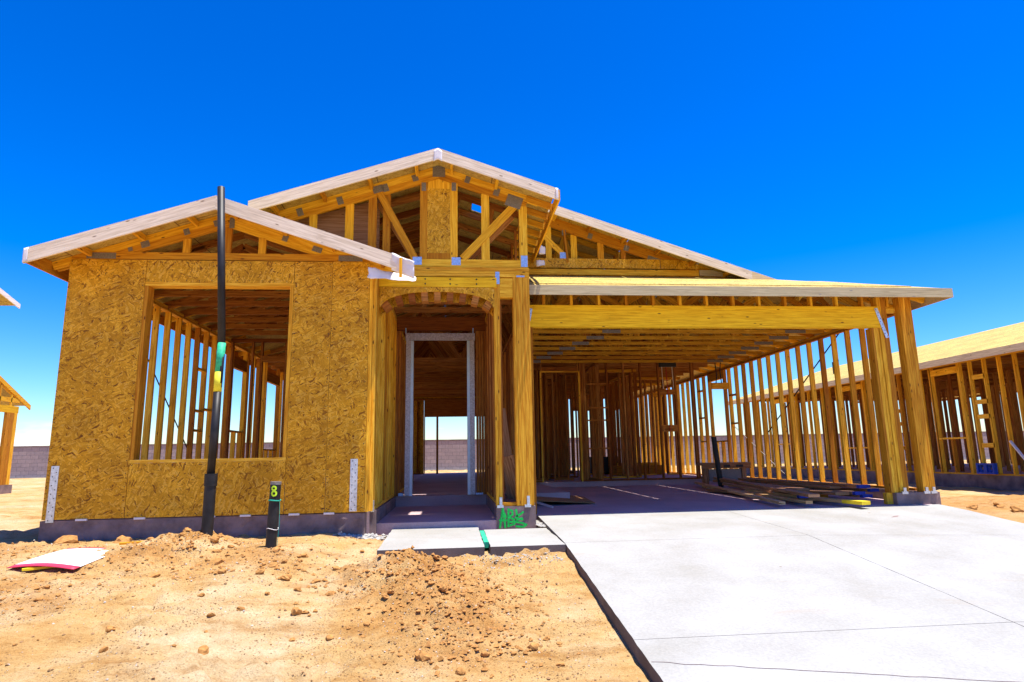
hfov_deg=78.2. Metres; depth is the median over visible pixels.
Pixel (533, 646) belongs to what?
dirt clod
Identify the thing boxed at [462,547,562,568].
gravel rubble
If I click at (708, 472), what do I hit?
work bench
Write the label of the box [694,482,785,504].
lumber board
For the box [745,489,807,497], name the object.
lumber board
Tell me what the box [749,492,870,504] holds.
lumber board
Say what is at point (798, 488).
lumber board
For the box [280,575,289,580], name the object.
dirt clod
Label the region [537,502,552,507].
trim strip
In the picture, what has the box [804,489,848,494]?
lumber board
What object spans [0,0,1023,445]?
sky
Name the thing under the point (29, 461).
block wall
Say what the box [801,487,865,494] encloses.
lumber board
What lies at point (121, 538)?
dirt clod
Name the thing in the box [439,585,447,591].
dirt clod
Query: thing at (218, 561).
dirt clod
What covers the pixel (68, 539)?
dirt clod
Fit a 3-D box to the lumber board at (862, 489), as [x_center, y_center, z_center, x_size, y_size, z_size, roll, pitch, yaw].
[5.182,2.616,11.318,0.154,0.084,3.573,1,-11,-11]
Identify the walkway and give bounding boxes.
[377,527,484,557]
[484,528,565,556]
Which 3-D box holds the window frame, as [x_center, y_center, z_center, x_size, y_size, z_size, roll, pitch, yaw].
[-3.594,0.363,7.667,1.767,2.176,0.153,0,-10,-5]
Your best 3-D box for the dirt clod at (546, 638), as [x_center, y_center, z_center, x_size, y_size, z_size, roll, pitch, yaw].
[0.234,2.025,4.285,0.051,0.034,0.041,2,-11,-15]
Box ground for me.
[0,459,1023,681]
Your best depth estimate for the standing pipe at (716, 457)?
13.35 m
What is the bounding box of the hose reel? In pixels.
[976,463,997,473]
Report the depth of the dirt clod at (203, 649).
3.93 m
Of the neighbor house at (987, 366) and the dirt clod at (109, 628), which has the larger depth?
the neighbor house at (987, 366)
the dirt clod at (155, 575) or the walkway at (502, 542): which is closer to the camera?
the dirt clod at (155, 575)
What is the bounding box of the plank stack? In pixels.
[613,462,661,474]
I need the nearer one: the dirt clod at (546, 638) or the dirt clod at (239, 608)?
the dirt clod at (546, 638)
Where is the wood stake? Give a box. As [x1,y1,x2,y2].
[119,541,141,544]
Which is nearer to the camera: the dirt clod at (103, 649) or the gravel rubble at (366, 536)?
the dirt clod at (103, 649)
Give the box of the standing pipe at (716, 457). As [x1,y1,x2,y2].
[711,437,723,486]
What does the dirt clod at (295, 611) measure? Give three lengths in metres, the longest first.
0.130 x 0.080 x 0.071 m
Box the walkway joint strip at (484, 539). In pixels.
[480,530,488,547]
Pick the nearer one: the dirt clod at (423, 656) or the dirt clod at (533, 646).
the dirt clod at (423, 656)
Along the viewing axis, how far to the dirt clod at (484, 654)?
4.00 m
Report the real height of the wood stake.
0.020 m
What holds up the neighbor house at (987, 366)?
on the ground
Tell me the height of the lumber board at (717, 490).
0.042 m
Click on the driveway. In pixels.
(930, 590)
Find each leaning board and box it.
[503,408,512,498]
[504,454,515,499]
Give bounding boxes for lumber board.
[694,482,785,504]
[702,485,812,503]
[706,489,729,492]
[713,477,819,496]
[713,480,840,488]
[722,483,780,492]
[728,486,872,497]
[734,482,809,490]
[738,478,870,487]
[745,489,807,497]
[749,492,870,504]
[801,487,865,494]
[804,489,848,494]
[835,487,878,491]
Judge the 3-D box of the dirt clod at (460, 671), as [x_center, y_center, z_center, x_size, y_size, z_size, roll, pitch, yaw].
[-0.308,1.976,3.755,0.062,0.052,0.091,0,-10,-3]
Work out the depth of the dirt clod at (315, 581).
5.35 m
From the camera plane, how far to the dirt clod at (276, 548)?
6.05 m
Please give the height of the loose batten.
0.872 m
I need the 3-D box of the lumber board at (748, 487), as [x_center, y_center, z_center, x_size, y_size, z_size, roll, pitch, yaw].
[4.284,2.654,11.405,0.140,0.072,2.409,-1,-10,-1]
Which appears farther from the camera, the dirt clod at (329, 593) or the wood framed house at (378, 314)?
the wood framed house at (378, 314)
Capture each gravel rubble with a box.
[332,531,387,539]
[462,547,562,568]
[536,520,545,527]
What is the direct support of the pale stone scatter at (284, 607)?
on the ground
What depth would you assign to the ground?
4.60 m
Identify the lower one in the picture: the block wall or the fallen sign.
the fallen sign
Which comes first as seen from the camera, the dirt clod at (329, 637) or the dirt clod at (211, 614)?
the dirt clod at (329, 637)
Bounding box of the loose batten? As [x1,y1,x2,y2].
[1009,441,1023,459]
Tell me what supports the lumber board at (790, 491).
on the lumber board at (748, 487)
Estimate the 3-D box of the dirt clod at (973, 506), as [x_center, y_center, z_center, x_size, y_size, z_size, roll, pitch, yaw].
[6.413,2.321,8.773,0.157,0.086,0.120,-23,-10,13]
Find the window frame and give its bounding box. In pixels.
[129,282,293,462]
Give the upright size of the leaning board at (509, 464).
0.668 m
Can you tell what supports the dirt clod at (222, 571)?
on the ground
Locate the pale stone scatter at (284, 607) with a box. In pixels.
[1,530,608,681]
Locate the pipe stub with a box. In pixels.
[265,481,281,547]
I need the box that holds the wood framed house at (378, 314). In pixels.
[22,148,953,541]
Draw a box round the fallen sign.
[7,547,107,570]
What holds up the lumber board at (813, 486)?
on the lumber board at (857, 492)
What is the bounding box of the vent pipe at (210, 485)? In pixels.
[201,186,225,535]
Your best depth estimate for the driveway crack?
3.53 m
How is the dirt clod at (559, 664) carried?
on the ground
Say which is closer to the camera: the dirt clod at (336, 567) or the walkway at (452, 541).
the dirt clod at (336, 567)
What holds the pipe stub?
on the ground
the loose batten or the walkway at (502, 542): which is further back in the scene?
the loose batten
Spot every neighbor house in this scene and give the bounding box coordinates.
[0,288,30,493]
[728,322,1023,490]
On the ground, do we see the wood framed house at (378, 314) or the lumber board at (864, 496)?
the wood framed house at (378, 314)
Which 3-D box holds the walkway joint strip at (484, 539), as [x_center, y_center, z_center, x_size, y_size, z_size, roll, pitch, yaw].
[-0.315,2.208,7.039,0.050,0.058,1.050,0,-10,-5]
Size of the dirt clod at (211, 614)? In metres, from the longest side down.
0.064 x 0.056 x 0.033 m
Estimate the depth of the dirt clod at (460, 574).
5.51 m
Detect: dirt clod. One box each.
[53,535,78,543]
[99,646,108,652]
[105,626,115,631]
[112,535,131,542]
[150,572,160,577]
[198,645,208,654]
[206,612,214,616]
[210,536,219,542]
[214,558,222,564]
[218,568,225,573]
[236,606,244,610]
[255,568,264,574]
[268,562,277,566]
[273,546,279,551]
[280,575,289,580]
[291,607,301,615]
[310,579,320,583]
[325,591,335,595]
[326,634,333,640]
[332,566,340,569]
[415,650,431,661]
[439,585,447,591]
[455,667,465,674]
[457,572,464,576]
[480,651,489,656]
[527,642,537,650]
[543,635,549,640]
[556,662,564,666]
[966,504,977,509]
[1010,506,1023,511]
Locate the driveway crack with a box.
[651,661,1014,681]
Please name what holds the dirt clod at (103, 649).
on the ground
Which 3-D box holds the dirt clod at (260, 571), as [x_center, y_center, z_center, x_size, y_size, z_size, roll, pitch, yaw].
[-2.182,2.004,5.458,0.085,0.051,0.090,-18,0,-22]
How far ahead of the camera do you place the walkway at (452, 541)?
6.70 m
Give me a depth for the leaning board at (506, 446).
9.26 m
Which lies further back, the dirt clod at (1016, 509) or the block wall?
the block wall
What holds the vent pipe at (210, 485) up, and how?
on the ground
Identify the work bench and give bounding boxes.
[697,462,750,483]
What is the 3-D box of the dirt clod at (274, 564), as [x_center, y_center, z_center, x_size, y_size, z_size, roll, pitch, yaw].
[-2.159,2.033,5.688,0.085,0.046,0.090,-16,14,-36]
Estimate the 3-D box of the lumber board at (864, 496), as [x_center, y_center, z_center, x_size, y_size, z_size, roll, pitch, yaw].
[4.922,2.649,11.200,0.174,0.049,3.748,1,-11,-12]
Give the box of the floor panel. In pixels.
[537,495,594,502]
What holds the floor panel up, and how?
on the wood framed house at (378, 314)
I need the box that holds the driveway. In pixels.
[537,504,1023,681]
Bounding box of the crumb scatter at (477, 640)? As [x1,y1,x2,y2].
[0,529,594,681]
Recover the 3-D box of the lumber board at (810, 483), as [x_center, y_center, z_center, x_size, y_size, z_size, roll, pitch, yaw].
[4.970,2.484,11.066,0.194,0.054,3.278,1,-11,-12]
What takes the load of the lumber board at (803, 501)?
on the lumber board at (717, 490)
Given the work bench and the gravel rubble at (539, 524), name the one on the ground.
the gravel rubble at (539, 524)
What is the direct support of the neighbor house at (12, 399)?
on the ground
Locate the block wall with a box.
[10,431,1023,478]

